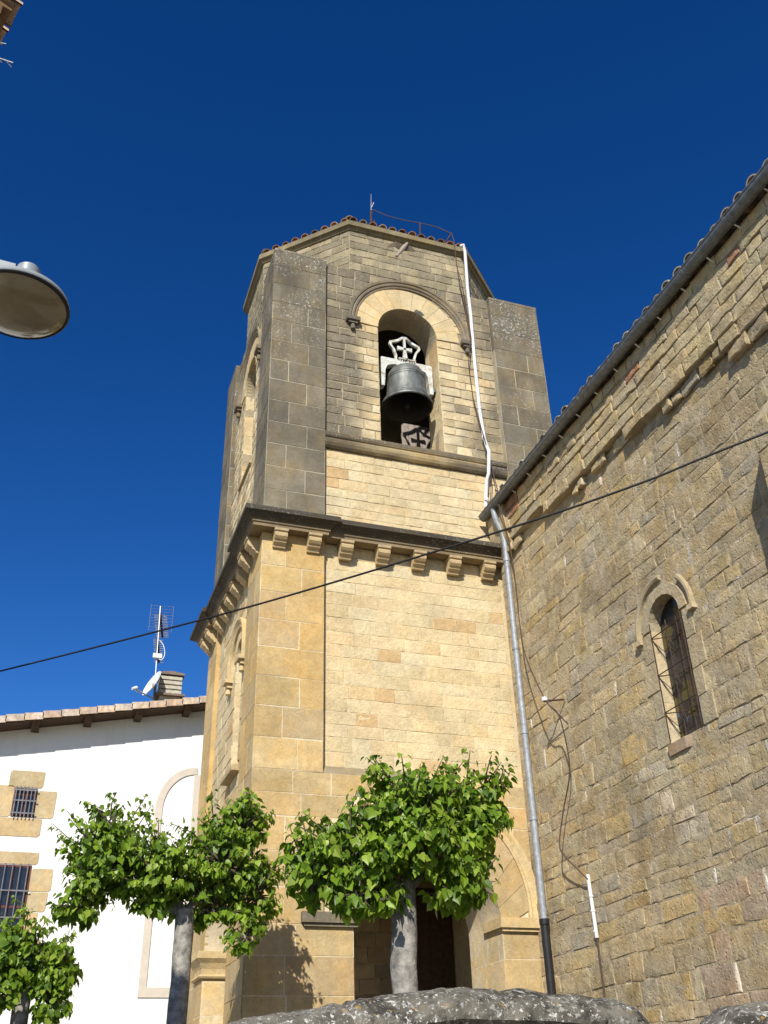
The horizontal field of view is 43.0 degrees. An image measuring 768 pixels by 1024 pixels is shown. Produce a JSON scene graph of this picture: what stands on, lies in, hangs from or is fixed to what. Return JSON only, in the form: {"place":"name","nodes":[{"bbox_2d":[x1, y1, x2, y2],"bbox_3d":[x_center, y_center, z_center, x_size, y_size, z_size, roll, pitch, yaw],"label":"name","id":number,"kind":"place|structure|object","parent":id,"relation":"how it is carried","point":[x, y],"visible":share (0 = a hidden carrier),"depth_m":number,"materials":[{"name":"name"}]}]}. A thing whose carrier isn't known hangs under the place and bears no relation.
{"place":"outdoors","nodes":[
{"label":"outdoors","id":0,"kind":"place"},
{"bbox_2d":[0,0,22,41],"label":"roof eave","id":1,"kind":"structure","parent":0,"point":[9,9],"depth_m":6.81,"materials":[{"name":"paint"}]},
{"bbox_2d":[0,42,12,67],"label":"antenna","id":2,"kind":"object","parent":1,"relation":"attached to","point":[1,43],"visible":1,"depth_m":6.33,"materials":[{"name":"metal"}]},
{"bbox_2d":[0,260,69,339],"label":"street lamp","id":3,"kind":"object","parent":1,"relation":"attached to","point":[34,304],"visible":1,"depth_m":4.88,"materials":[{"name":"grey metal"}]},
{"bbox_2d":[0,671,205,1023],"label":"white house","id":4,"kind":"structure","parent":0,"point":[53,763],"depth_m":22.70,"materials":[{"name":"paint"}]},
{"bbox_2d":[0,851,52,943],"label":"window","id":5,"kind":"structure","parent":4,"relation":"in","point":[14,879],"depth_m":21.53,"materials":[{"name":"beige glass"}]},
{"bbox_2d":[0,770,56,836],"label":"window","id":6,"kind":"structure","parent":4,"relation":"in","point":[27,802],"depth_m":22.37,"materials":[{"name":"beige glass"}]},
{"bbox_2d":[131,671,160,700],"bbox_3d":[-6.009,4.554,24.919,0.652,1.074,0.874,-4,-31,3],"label":"satellite dish","id":7,"kind":"object","parent":4,"relation":"attached to","point":[151,684],"visible":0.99,"depth_m":25.09,"materials":[{"name":"paint"}]},
{"bbox_2d":[148,604,173,673],"bbox_3d":[-6.033,4.059,26.110,0.605,2.960,1.353,3,-32,-7],"label":"television antenna","id":8,"kind":"object","parent":4,"relation":"on","point":[157,655],"visible":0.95,"depth_m":26.28,"materials":[{"name":"metal"}]},
{"bbox_2d":[0,0,767,715],"label":"sky","id":9,"kind":"structure","parent":0,"point":[152,151],"materials":[{"name":"blue"}]},
{"bbox_2d":[388,242,414,257],"bbox_3d":[0.385,-5.699,21.140,0.706,0.555,0.101,11,-34,-20],"label":"flying bird","id":10,"kind":"object","parent":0,"point":[400,247],"visible":1,"depth_m":21.10},
{"bbox_2d":[700,1001,767,1023],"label":"garden wall","id":11,"kind":"structure","parent":0,"point":[752,1013],"depth_m":5.18,"materials":[{"name":"stone"}]},
{"label":"ground","id":12,"kind":"structure","parent":0,"visible":0},
{"bbox_2d":[0,895,83,1023],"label":"pollarded tree","id":13,"kind":"object","parent":12,"relation":"on","point":[47,972],"visible":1,"depth_m":12.76,"materials":[{"name":"green plant"}]},
{"bbox_2d":[45,787,286,1023],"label":"pollarded tree","id":14,"kind":"object","parent":12,"relation":"on","point":[112,862],"visible":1,"depth_m":12.36,"materials":[{"name":"green plant"}]},
{"bbox_2d":[187,215,551,1023],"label":"church tower","id":15,"kind":"structure","parent":12,"relation":"on","point":[315,697],"depth_m":18.39,"materials":[{"name":"stone"}]},
{"bbox_2d":[220,617,245,785],"bbox_3d":[-2.759,3.403,18.002,0.212,3.070,1.500,9,-33,-17],"label":"window","id":16,"kind":"structure","parent":15,"relation":"in","point":[239,629],"depth_m":18.62,"materials":[{"name":"beige stone"}]},
{"bbox_2d":[379,336,435,422],"bbox_3d":[0.470,-3.059,21.301,1.119,1.985,1.119,-14,-33,19],"label":"church bell","id":17,"kind":"object","parent":15,"relation":"hanging from","point":[407,398],"visible":0.99,"depth_m":21.12,"materials":[{"name":"grey metal"}]},
{"bbox_2d":[401,423,430,448],"bbox_3d":[0.890,-1.075,22.242,0.990,2.134,0.060,9,-33,-17],"label":"board screen","id":18,"kind":"object","parent":15,"relation":"on","point":[415,435],"visible":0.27,"depth_m":22.57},
{"bbox_2d":[370,200,497,498],"bbox_3d":[1.095,-4.563,23.232,0.639,11.731,3.656,22,-38,-33],"label":"lightning rod","id":19,"kind":"object","parent":15,"relation":"on","point":[371,209],"visible":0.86,"depth_m":22.38,"materials":[{"name":"metal"}]},
{"bbox_2d":[415,888,455,990],"bbox_3d":[0.840,9.881,18.317,1.220,5.350,0.035,9,-33,-17],"label":"church door","id":20,"kind":"structure","parent":15,"relation":"in","point":[435,948],"depth_m":19.17,"materials":[{"name":"brown wood"}]},
{"bbox_2d":[276,748,517,993],"bbox_3d":[0.225,4.338,8.555,2.483,4.691,1.490,9,-33,-17],"label":"pollarded tree","id":21,"kind":"object","parent":12,"relation":"on","point":[414,831],"visible":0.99,"depth_m":8.93,"materials":[{"name":"green plant"}]},
{"bbox_2d":[228,987,649,1023],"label":"garden wall","id":22,"kind":"structure","parent":12,"relation":"on","point":[459,1005],"depth_m":4.67,"materials":[{"name":"stone"}]},
{"bbox_2d":[478,158,767,1023],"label":"church nave","id":23,"kind":"structure","parent":12,"relation":"on","point":[642,618],"depth_m":13.54,"materials":[{"name":"stone"}]},
{"bbox_2d":[0,431,767,671],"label":"overhead cable","id":24,"kind":"object","parent":23,"relation":"attached to","point":[589,501],"visible":1,"depth_m":6.37,"materials":[{"name":"black rubber"}]},
{"bbox_2d":[497,502,587,879],"bbox_3d":[2.572,2.494,16.488,0.300,7.279,1.229,9,-33,-17],"label":"service cable","id":25,"kind":"object","parent":23,"relation":"attached to","point":[548,704],"visible":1,"depth_m":15.37,"materials":[{"name":"brown rubber"}]},
{"bbox_2d":[541,697,567,723],"bbox_3d":[2.738,3.179,15.615,0.394,0.452,0.097,1,-31,-5],"label":"cable bracket","id":26,"kind":"object","parent":23,"relation":"attached to","point":[544,699],"visible":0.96,"depth_m":15.69,"materials":[{"name":"metal"}]},
{"bbox_2d":[586,874,605,996],"bbox_3d":[3.047,7.188,13.118,0.070,4.421,0.073,-3,-31,1],"label":"cable conduit","id":27,"kind":"object","parent":23,"relation":"attached to","point":[592,910],"visible":1,"depth_m":13.91,"materials":[{"name":"white plastic"}]},
{"bbox_2d":[634,574,718,755],"bbox_3d":[3.955,1.978,13.190,0.260,2.462,1.410,9,-33,-17],"label":"window","id":28,"kind":"structure","parent":23,"relation":"in","point":[694,710],"depth_m":13.21,"materials":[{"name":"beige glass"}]}
]}

